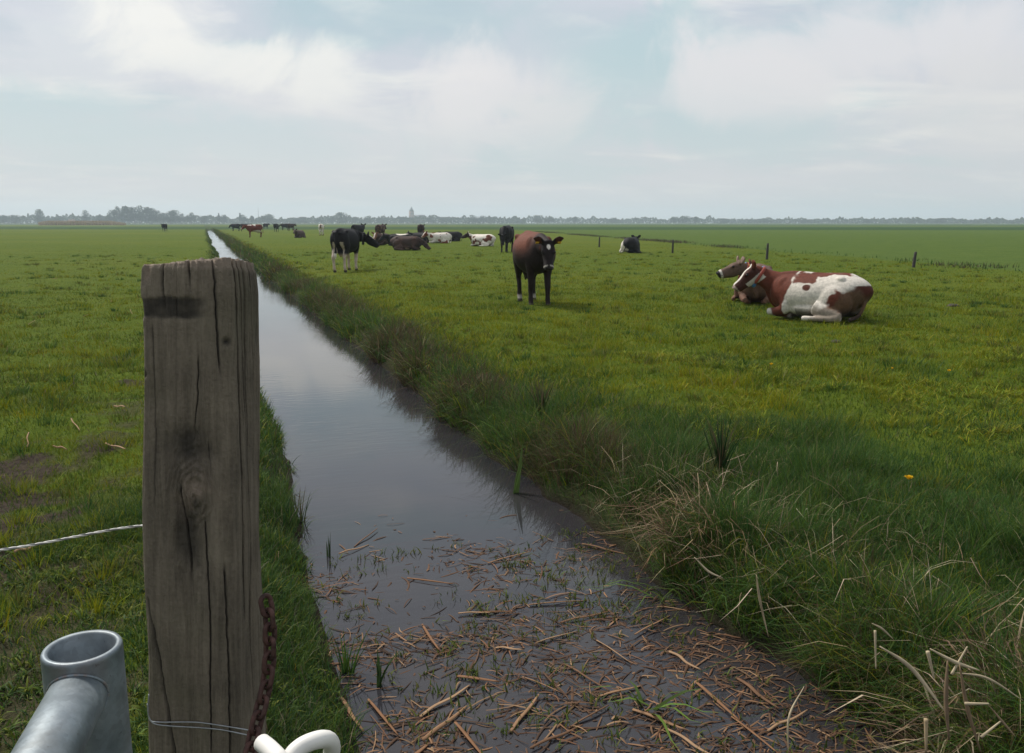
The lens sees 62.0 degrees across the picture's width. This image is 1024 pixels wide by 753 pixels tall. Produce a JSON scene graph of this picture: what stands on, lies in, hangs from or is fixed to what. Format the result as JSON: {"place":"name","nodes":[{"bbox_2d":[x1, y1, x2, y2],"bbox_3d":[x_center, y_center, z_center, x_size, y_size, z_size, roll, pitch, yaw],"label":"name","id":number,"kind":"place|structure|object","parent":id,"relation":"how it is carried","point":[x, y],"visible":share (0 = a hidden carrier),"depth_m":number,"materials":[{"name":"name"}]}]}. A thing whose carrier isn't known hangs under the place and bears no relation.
{"place":"outdoors","nodes":[
{"label":"outdoors","id":0,"kind":"place"},
{"bbox_2d":[409,207,423,223],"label":"church","id":1,"kind":"structure","parent":0,"point":[411,212],"depth_m":1754.80,"materials":[{"name":"brick"}]},
{"bbox_2d":[0,223,1023,752],"bbox_3d":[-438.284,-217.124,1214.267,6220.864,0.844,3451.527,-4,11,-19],"label":"ground","id":2,"kind":"structure","parent":0,"point":[982,245],"depth_m":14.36,"materials":[{"name":"plant"}]},
{"bbox_2d":[9,215,22,222],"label":"tree","id":3,"kind":"object","parent":2,"relation":"on","point":[14,218],"visible":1,"depth_m":1151.26,"materials":[{"name":"green plant"}]},
{"bbox_2d":[34,209,43,221],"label":"tree","id":4,"kind":"object","parent":2,"relation":"on","point":[39,214],"visible":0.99,"depth_m":1119.49,"materials":[{"name":"green plant"}]},
{"bbox_2d":[11,630,132,752],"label":"steel gate","id":5,"kind":"structure","parent":2,"relation":"on","point":[83,707],"depth_m":0.68,"materials":[{"name":"metal"}]},
{"bbox_2d":[254,730,340,752],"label":"gate hook","id":6,"kind":"object","parent":5,"relation":"attached to","point":[327,741],"visible":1,"depth_m":0.61,"materials":[{"name":"white plastic"}]},
{"bbox_2d":[38,220,125,224],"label":"reed bed","id":7,"kind":"object","parent":2,"relation":"on","point":[71,222],"visible":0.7,"depth_m":549.29,"materials":[{"name":"plant"}]},
{"bbox_2d":[81,210,90,220],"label":"tree","id":8,"kind":"object","parent":2,"relation":"on","point":[84,217],"visible":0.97,"depth_m":1145.00,"materials":[{"name":"green plant"}]},
{"bbox_2d":[0,240,217,324],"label":"pasture grass","id":9,"kind":"structure","parent":2,"relation":"on","point":[82,276],"depth_m":24.90,"materials":[{"name":"plant"}]},
{"bbox_2d":[107,209,118,220],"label":"tree","id":10,"kind":"object","parent":2,"relation":"on","point":[111,218],"visible":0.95,"depth_m":1081.25,"materials":[{"name":"green plant"}]},
{"bbox_2d":[113,207,124,220],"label":"tree","id":11,"kind":"object","parent":2,"relation":"on","point":[119,216],"visible":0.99,"depth_m":1083.08,"materials":[{"name":"green plant"}]},
{"bbox_2d":[119,206,128,221],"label":"tree","id":12,"kind":"object","parent":2,"relation":"on","point":[124,216],"visible":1,"depth_m":1084.63,"materials":[{"name":"green plant"}]},
{"bbox_2d":[122,207,133,223],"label":"tree","id":13,"kind":"object","parent":2,"relation":"on","point":[128,215],"visible":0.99,"depth_m":1086.73,"materials":[{"name":"green plant"}]},
{"bbox_2d":[129,207,138,223],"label":"tree","id":14,"kind":"object","parent":2,"relation":"on","point":[133,210],"visible":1,"depth_m":1090.36,"materials":[{"name":"green plant"}]},
{"bbox_2d":[135,205,146,220],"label":"tree","id":15,"kind":"object","parent":2,"relation":"on","point":[139,215],"visible":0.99,"depth_m":1091.20,"materials":[{"name":"green plant"}]},
{"bbox_2d":[0,280,284,472],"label":"pasture grass","id":16,"kind":"structure","parent":2,"relation":"on","point":[63,384],"depth_m":9.50,"materials":[{"name":"plant"}]},
{"bbox_2d":[141,207,151,223],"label":"tree","id":17,"kind":"object","parent":2,"relation":"on","point":[145,217],"visible":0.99,"depth_m":1096.45,"materials":[{"name":"green plant"}]},
{"bbox_2d":[146,208,157,223],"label":"tree","id":18,"kind":"object","parent":2,"relation":"on","point":[152,212],"visible":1,"depth_m":1096.97,"materials":[{"name":"green plant"}]},
{"bbox_2d":[163,211,174,223],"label":"tree","id":19,"kind":"object","parent":2,"relation":"on","point":[170,217],"visible":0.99,"depth_m":1107.28,"materials":[{"name":"green plant"}]},
{"bbox_2d":[170,210,180,221],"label":"tree","id":20,"kind":"object","parent":2,"relation":"on","point":[176,216],"visible":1,"depth_m":1110.67,"materials":[{"name":"green plant"}]},
{"bbox_2d":[0,517,351,752],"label":"ground weeds","id":21,"kind":"object","parent":2,"relation":"on","point":[27,693],"visible":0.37,"depth_m":3.45,"materials":[{"name":"green plant"}]},
{"bbox_2d":[0,388,364,752],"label":"pasture grass","id":22,"kind":"structure","parent":2,"relation":"on","point":[280,508],"depth_m":3.88,"materials":[{"name":"plant"}]},
{"bbox_2d":[185,212,195,223],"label":"tree","id":23,"kind":"object","parent":2,"relation":"on","point":[189,218],"visible":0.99,"depth_m":1161.87,"materials":[{"name":"green plant"}]},
{"bbox_2d":[141,257,265,752],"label":"gate post","id":24,"kind":"object","parent":2,"relation":"on","point":[200,522],"visible":0.95,"depth_m":1.42,"materials":[{"name":"brown wood"}]},
{"bbox_2d":[0,525,142,550],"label":"electric rope","id":25,"kind":"object","parent":24,"relation":"attached to","point":[64,538],"visible":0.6,"depth_m":1.59,"materials":[{"name":"fabric"}]},
{"bbox_2d":[147,694,247,735],"bbox_3d":[-0.528,0.572,1.435,0.178,0.070,0.008,1,10,4],"label":"wire tie","id":26,"kind":"object","parent":24,"relation":"attached to","point":[153,722],"visible":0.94,"depth_m":1.44,"materials":[{"name":"metal"}]},
{"bbox_2d":[243,593,276,752],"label":"rusty chain","id":27,"kind":"object","parent":24,"relation":"hanging from","point":[258,714],"visible":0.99,"depth_m":1.39,"materials":[{"name":"metal"}]},
{"bbox_2d":[241,224,262,236],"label":"cow","id":28,"kind":"object","parent":2,"relation":"on","point":[257,228],"visible":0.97,"depth_m":91.41},
{"bbox_2d":[201,228,312,280],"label":"bank grass","id":29,"kind":"structure","parent":2,"relation":"on","point":[258,259],"depth_m":42.09,"materials":[{"name":"plant"}]},
{"bbox_2d":[0,213,525,223],"bbox_3d":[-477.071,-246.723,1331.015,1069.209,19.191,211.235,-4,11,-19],"label":"wood","id":30,"kind":"object","parent":2,"relation":"on","point":[211,219],"visible":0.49,"depth_m":1385.02,"materials":[{"name":"green plant"}]},
{"bbox_2d":[264,214,273,221],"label":"tree","id":31,"kind":"object","parent":2,"relation":"on","point":[269,217],"visible":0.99,"depth_m":1276.29,"materials":[{"name":"green plant"}]},
{"bbox_2d":[264,416,283,441],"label":"grass tuft","id":32,"kind":"object","parent":2,"relation":"on","point":[277,428],"visible":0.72,"depth_m":7.50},
{"bbox_2d":[293,229,305,237],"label":"cow","id":33,"kind":"object","parent":2,"relation":"on","point":[299,233],"visible":1,"depth_m":86.37},
{"bbox_2d":[286,485,313,521],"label":"grass tuft","id":34,"kind":"object","parent":2,"relation":"on","point":[295,504],"visible":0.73,"depth_m":5.61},
{"bbox_2d":[334,212,349,223],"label":"tree","id":35,"kind":"object","parent":2,"relation":"on","point":[340,215],"visible":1,"depth_m":1299.62,"materials":[{"name":"green plant"}]},
{"bbox_2d":[330,228,379,272],"bbox_3d":[-5.226,-4.098,27.545,0.900,1.403,2.086,6,12,28],"label":"cow","id":36,"kind":"object","parent":2,"relation":"on","point":[344,242],"visible":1,"depth_m":26.93},
{"bbox_2d":[351,223,365,232],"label":"cow","id":37,"kind":"object","parent":2,"relation":"on","point":[361,228],"visible":0.64,"depth_m":78.26},
{"bbox_2d":[371,232,388,244],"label":"cow","id":38,"kind":"object","parent":2,"relation":"on","point":[377,236],"visible":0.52,"depth_m":57.26},
{"bbox_2d":[375,224,386,232],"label":"cow","id":39,"kind":"object","parent":2,"relation":"on","point":[380,228],"visible":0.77,"depth_m":78.01},
{"bbox_2d":[379,233,412,245],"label":"cow","id":40,"kind":"object","parent":2,"relation":"on","point":[388,237],"visible":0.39,"depth_m":55.82},
{"bbox_2d":[390,236,430,249],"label":"cow","id":41,"kind":"object","parent":2,"relation":"on","point":[406,242],"visible":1,"depth_m":47.50},
{"bbox_2d":[406,231,428,242],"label":"cow","id":42,"kind":"object","parent":2,"relation":"on","point":[418,234],"visible":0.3,"depth_m":65.74},
{"bbox_2d":[417,224,424,232],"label":"cow","id":43,"kind":"object","parent":2,"relation":"on","point":[420,228],"visible":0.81,"depth_m":83.87},
{"bbox_2d":[259,263,601,449],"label":"bank grass","id":44,"kind":"structure","parent":2,"relation":"on","point":[392,335],"depth_m":10.94,"materials":[{"name":"plant"}]},
{"bbox_2d":[421,231,451,242],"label":"cow","id":45,"kind":"object","parent":2,"relation":"on","point":[444,237],"visible":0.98,"depth_m":63.15},
{"bbox_2d":[438,231,461,240],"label":"cow","id":46,"kind":"object","parent":2,"relation":"on","point":[456,235],"visible":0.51,"depth_m":69.98},
{"bbox_2d":[462,231,495,245],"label":"cow","id":47,"kind":"object","parent":2,"relation":"on","point":[483,239],"visible":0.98,"depth_m":55.64},
{"bbox_2d":[498,225,513,251],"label":"cow","id":48,"kind":"object","parent":2,"relation":"on","point":[506,234],"visible":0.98,"depth_m":43.99},
{"bbox_2d":[0,335,1023,671],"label":"pasture tufts","id":49,"kind":"object","parent":2,"relation":"on","point":[36,535],"visible":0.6,"depth_m":5.79,"materials":[{"name":"green plant"}]},
{"bbox_2d":[0,251,1023,396],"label":"pasture tufts","id":50,"kind":"object","parent":2,"relation":"on","point":[46,287],"visible":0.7,"depth_m":14.00,"materials":[{"name":"green plant"}]},
{"bbox_2d":[516,371,557,414],"bbox_3d":[0.258,0.128,7.301,0.339,0.436,0.314,-8,13,-39],"label":"rush tuft","id":51,"kind":"object","parent":2,"relation":"on","point":[540,394],"visible":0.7,"depth_m":7.30,"materials":[{"name":"green plant"}]},
{"bbox_2d":[512,230,563,304],"bbox_3d":[0.452,-2.034,16.046,0.781,1.402,2.257,-2,10,-11],"label":"cow","id":52,"kind":"object","parent":2,"relation":"on","point":[534,254],"visible":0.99,"depth_m":15.71},
{"bbox_2d":[533,215,543,223],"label":"tree","id":53,"kind":"object","parent":2,"relation":"on","point":[538,219],"visible":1,"depth_m":1423.68,"materials":[{"name":"green plant"}]},
{"bbox_2d":[619,235,640,252],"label":"cow","id":54,"kind":"object","parent":2,"relation":"on","point":[630,244],"visible":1,"depth_m":42.77},
{"bbox_2d":[240,239,1023,323],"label":"pasture grass","id":55,"kind":"structure","parent":2,"relation":"on","point":[713,279],"depth_m":25.06,"materials":[{"name":"plant"}]},
{"bbox_2d":[259,368,1023,752],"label":"bank grass","id":56,"kind":"structure","parent":2,"relation":"on","point":[839,662],"depth_m":3.91,"materials":[{"name":"plant"}]},
{"bbox_2d":[605,505,690,553],"bbox_3d":[0.728,0.838,4.650,0.507,0.279,0.636,-4,11,-19],"label":"rush tuft","id":57,"kind":"object","parent":2,"relation":"on","point":[656,532],"visible":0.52,"depth_m":4.67,"materials":[{"name":"green plant"}]},
{"bbox_2d":[583,471,780,593],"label":"dead stems","id":58,"kind":"object","parent":2,"relation":"on","point":[681,510],"visible":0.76,"depth_m":4.59,"materials":[{"name":"plant"}]},
{"bbox_2d":[700,406,749,471],"bbox_3d":[1.360,0.402,5.476,0.360,0.444,0.337,-4,11,-19],"label":"rush tuft","id":59,"kind":"object","parent":2,"relation":"on","point":[719,453],"visible":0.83,"depth_m":5.46,"materials":[{"name":"green plant"}]},
{"bbox_2d":[716,256,771,303],"bbox_3d":[4.588,-1.852,16.141,0.996,0.908,2.037,5,11,27],"label":"cow","id":60,"kind":"object","parent":2,"relation":"on","point":[750,294],"visible":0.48,"depth_m":15.64},
{"bbox_2d":[474,367,1023,748],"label":"pasture grass","id":61,"kind":"structure","parent":2,"relation":"on","point":[860,456],"depth_m":4.99,"materials":[{"name":"plant"}]},
{"bbox_2d":[756,575,768,636],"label":"reed stalk","id":62,"kind":"object","parent":2,"relation":"on","point":[759,598],"visible":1,"depth_m":3.10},
{"bbox_2d":[509,215,1023,223],"bbox_3d":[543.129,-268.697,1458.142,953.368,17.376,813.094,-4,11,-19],"label":"wood","id":63,"kind":"object","parent":2,"relation":"on","point":[902,220],"visible":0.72,"depth_m":1529.01,"materials":[{"name":"green plant"}]},
{"bbox_2d":[548,323,1023,454],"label":"ground weeds","id":64,"kind":"object","parent":2,"relation":"on","point":[915,395],"visible":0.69,"depth_m":7.90,"materials":[{"name":"green plant"}]},
{"bbox_2d":[787,687,803,752],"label":"reed stalk","id":65,"kind":"object","parent":2,"relation":"on","point":[789,714],"visible":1,"depth_m":2.55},
{"bbox_2d":[732,259,873,321],"bbox_3d":[4.651,-1.392,13.592,2.167,0.913,0.992,9,14,41],"label":"cow","id":66,"kind":"object","parent":2,"relation":"on","point":[819,296],"visible":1,"depth_m":13.19},
{"bbox_2d":[585,438,1023,750],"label":"dead stems","id":67,"kind":"object","parent":2,"relation":"on","point":[817,558],"visible":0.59,"depth_m":4.06,"materials":[{"name":"plant"}]},
{"bbox_2d":[874,630,876,668],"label":"reed stalk","id":68,"kind":"object","parent":2,"relation":"on","point":[875,649],"visible":1,"depth_m":2.55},
{"bbox_2d":[879,646,943,710],"bbox_3d":[1.150,0.862,2.440,0.190,0.168,0.037,5,11,25],"label":"reed stalk","id":69,"kind":"object","parent":2,"relation":"on","point":[914,672],"visible":1,"depth_m":2.44,"materials":[{"name":"plant"}]},
{"bbox_2d":[828,606,1023,752],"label":"dead stems","id":70,"kind":"object","parent":2,"relation":"on","point":[911,742],"visible":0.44,"depth_m":3.04,"materials":[{"name":"plant"}]},
{"bbox_2d":[924,718,927,752],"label":"reed stalk","id":71,"kind":"object","parent":2,"relation":"on","point":[926,730],"visible":1,"depth_m":2.30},
{"bbox_2d":[944,661,949,740],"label":"reed stalk","id":72,"kind":"object","parent":2,"relation":"on","point":[946,708],"visible":1,"depth_m":2.40,"materials":[{"name":"plant"}]},
{"bbox_2d":[959,665,980,752],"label":"reed stalk","id":73,"kind":"object","parent":2,"relation":"on","point":[967,708],"visible":0.97,"depth_m":2.40,"materials":[{"name":"plant"}]},
{"bbox_2d":[964,702,988,705],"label":"reed stalk","id":74,"kind":"object","parent":2,"relation":"on","point":[971,703],"visible":1,"depth_m":2.35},
{"bbox_2d":[955,672,1022,700],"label":"reed stalk","id":75,"kind":"object","parent":2,"relation":"on","point":[987,678],"visible":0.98,"depth_m":2.45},
{"bbox_2d":[930,648,979,670],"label":"reed stalk","id":76,"kind":"object","parent":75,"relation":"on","point":[951,660],"visible":1,"depth_m":2.45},
{"bbox_2d":[926,651,934,678],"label":"reed stalk","id":77,"kind":"object","parent":76,"relation":"attached to","point":[929,660],"visible":1,"depth_m":2.45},
{"bbox_2d":[950,646,967,674],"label":"reed stalk","id":78,"kind":"object","parent":76,"relation":"on","point":[956,666],"visible":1,"depth_m":2.45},
{"bbox_2d":[980,721,1000,737],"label":"reed stalk","id":79,"kind":"object","parent":2,"relation":"on","point":[984,734],"visible":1,"depth_m":2.35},
{"bbox_2d":[988,705,1014,735],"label":"reed stalk","id":80,"kind":"object","parent":2,"relation":"on","point":[1002,721],"visible":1,"depth_m":2.35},
{"bbox_2d":[0,0,1023,222],"label":"sky","id":81,"kind":"structure","parent":0,"point":[619,109],"materials":[{"name":"white"}]},
{"bbox_2d":[207,230,903,752],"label":"ditch water","id":82,"kind":"structure","parent":0,"point":[365,436],"depth_m":4.78,"materials":[{"name":"liquid"}]},
{"bbox_2d":[326,533,330,556],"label":"water plant","id":83,"kind":"object","parent":82,"relation":"on","point":[328,548],"visible":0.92,"depth_m":5.02,"materials":[{"name":"green plant"}]},
{"bbox_2d":[329,625,371,674],"bbox_3d":[-0.695,1.196,3.714,0.209,0.247,0.177,-4,11,-19],"label":"grass tuft","id":84,"kind":"object","parent":82,"relation":"on","point":[346,661],"visible":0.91,"depth_m":3.72,"materials":[{"name":"plant"}]},
{"bbox_2d":[341,697,363,730],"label":"dead reed","id":85,"kind":"object","parent":82,"relation":"on","point":[348,709],"visible":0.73,"depth_m":3.41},
{"bbox_2d":[368,699,398,734],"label":"dead reed","id":86,"kind":"object","parent":82,"relation":"on","point":[380,713],"visible":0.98,"depth_m":3.38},
{"bbox_2d":[375,638,402,687],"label":"water plant","id":87,"kind":"object","parent":82,"relation":"on","point":[379,677],"visible":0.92,"depth_m":3.61,"materials":[{"name":"green plant"}]},
{"bbox_2d":[407,577,453,583],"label":"dead reed","id":88,"kind":"object","parent":82,"relation":"on","point":[428,580],"visible":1,"depth_m":4.67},
{"bbox_2d":[421,624,439,649],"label":"dead reed","id":89,"kind":"object","parent":82,"relation":"on","point":[428,634],"visible":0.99,"depth_m":4.04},
{"bbox_2d":[422,705,466,740],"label":"dead reed","id":90,"kind":"object","parent":82,"relation":"on","point":[440,726],"visible":0.99,"depth_m":3.32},
{"bbox_2d":[419,685,469,717],"bbox_3d":[-0.272,1.330,3.501,0.032,0.010,0.301,1,9,39],"label":"dead reed","id":91,"kind":"object","parent":82,"relation":"on","point":[438,703],"visible":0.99,"depth_m":3.48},
{"bbox_2d":[454,721,480,752],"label":"dead reed","id":92,"kind":"object","parent":82,"relation":"on","point":[463,731],"visible":1,"depth_m":3.24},
{"bbox_2d":[457,675,498,681],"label":"dead reed","id":93,"kind":"object","parent":82,"relation":"on","point":[476,678],"visible":1,"depth_m":3.66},
{"bbox_2d":[513,444,522,493],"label":"water plant","id":94,"kind":"object","parent":82,"relation":"on","point":[517,483],"visible":0.92,"depth_m":6.23,"materials":[{"name":"green plant"}]},
{"bbox_2d":[510,694,539,732],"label":"dead reed","id":95,"kind":"object","parent":82,"relation":"on","point":[516,722],"visible":0.99,"depth_m":3.39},
{"bbox_2d":[530,724,582,748],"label":"dead reed","id":96,"kind":"object","parent":82,"relation":"on","point":[550,738],"visible":1,"depth_m":3.24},
{"bbox_2d":[561,611,608,622],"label":"dead reed","id":97,"kind":"object","parent":82,"relation":"on","point":[573,618],"visible":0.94,"depth_m":4.23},
{"bbox_2d":[563,664,609,690],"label":"dead reed","id":98,"kind":"object","parent":82,"relation":"on","point":[578,671],"visible":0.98,"depth_m":3.68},
{"bbox_2d":[568,705,608,728],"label":"dead reed","id":99,"kind":"object","parent":82,"relation":"on","point":[580,720],"visible":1,"depth_m":3.38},
{"bbox_2d":[305,515,893,752],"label":"floating litter","id":100,"kind":"object","parent":82,"relation":"on","point":[660,729],"visible":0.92,"depth_m":3.65,"materials":[{"name":"plant"}]},
{"bbox_2d":[320,526,879,752],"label":"water shoots","id":101,"kind":"object","parent":82,"relation":"on","point":[856,738],"visible":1,"depth_m":3.87,"materials":[{"name":"brown plant"}]},
{"bbox_2d":[582,543,624,553],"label":"dead reed","id":102,"kind":"object","parent":82,"relation":"on","point":[602,548],"visible":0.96,"depth_m":5.13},
{"bbox_2d":[598,685,642,696],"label":"dead reed","id":103,"kind":"object","parent":82,"relation":"on","point":[611,692],"visible":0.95,"depth_m":3.56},
{"bbox_2d":[585,580,663,612],"bbox_3d":[0.530,1.129,4.366,0.513,0.148,0.389,-16,19,-57],"label":"water plant","id":104,"kind":"object","parent":82,"relation":"on","point":[655,593],"visible":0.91,"depth_m":4.44,"materials":[{"name":"green plant"}]},
{"bbox_2d":[575,679,707,747],"bbox_3d":[0.582,1.300,3.437,0.393,0.141,0.565,-9,13,-39],"label":"water plant","id":105,"kind":"object","parent":82,"relation":"on","point":[639,701],"visible":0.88,"depth_m":3.43,"materials":[{"name":"green plant"}]},
{"bbox_2d":[632,708,690,731],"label":"dead reed","id":106,"kind":"object","parent":82,"relation":"on","point":[650,715],"visible":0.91,"depth_m":3.38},
{"bbox_2d":[668,651,701,670],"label":"dead reed","id":107,"kind":"object","parent":82,"relation":"on","point":[681,658],"visible":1,"depth_m":3.82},
{"bbox_2d":[664,727,708,752],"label":"dead reed","id":108,"kind":"object","parent":82,"relation":"on","point":[687,740],"visible":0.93,"depth_m":3.23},
{"bbox_2d":[696,682,739,719],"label":"dead reed","id":109,"kind":"object","parent":82,"relation":"on","point":[708,692],"visible":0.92,"depth_m":3.50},
{"bbox_2d":[731,716,777,752],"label":"dead reed","id":110,"kind":"object","parent":82,"relation":"on","point":[751,731],"visible":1,"depth_m":3.27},
{"bbox_2d":[736,677,779,708],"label":"dead reed","id":111,"kind":"object","parent":82,"relation":"on","point":[754,690],"visible":1,"depth_m":3.56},
{"bbox_2d":[767,709,807,731],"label":"dead reed","id":112,"kind":"object","parent":82,"relation":"on","point":[782,722],"visible":0.94,"depth_m":3.35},
{"bbox_2d":[533,231,1021,272],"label":"rough grass","id":113,"kind":"structure","parent":0,"point":[739,246],"depth_m":49.97,"materials":[{"name":"plant"}]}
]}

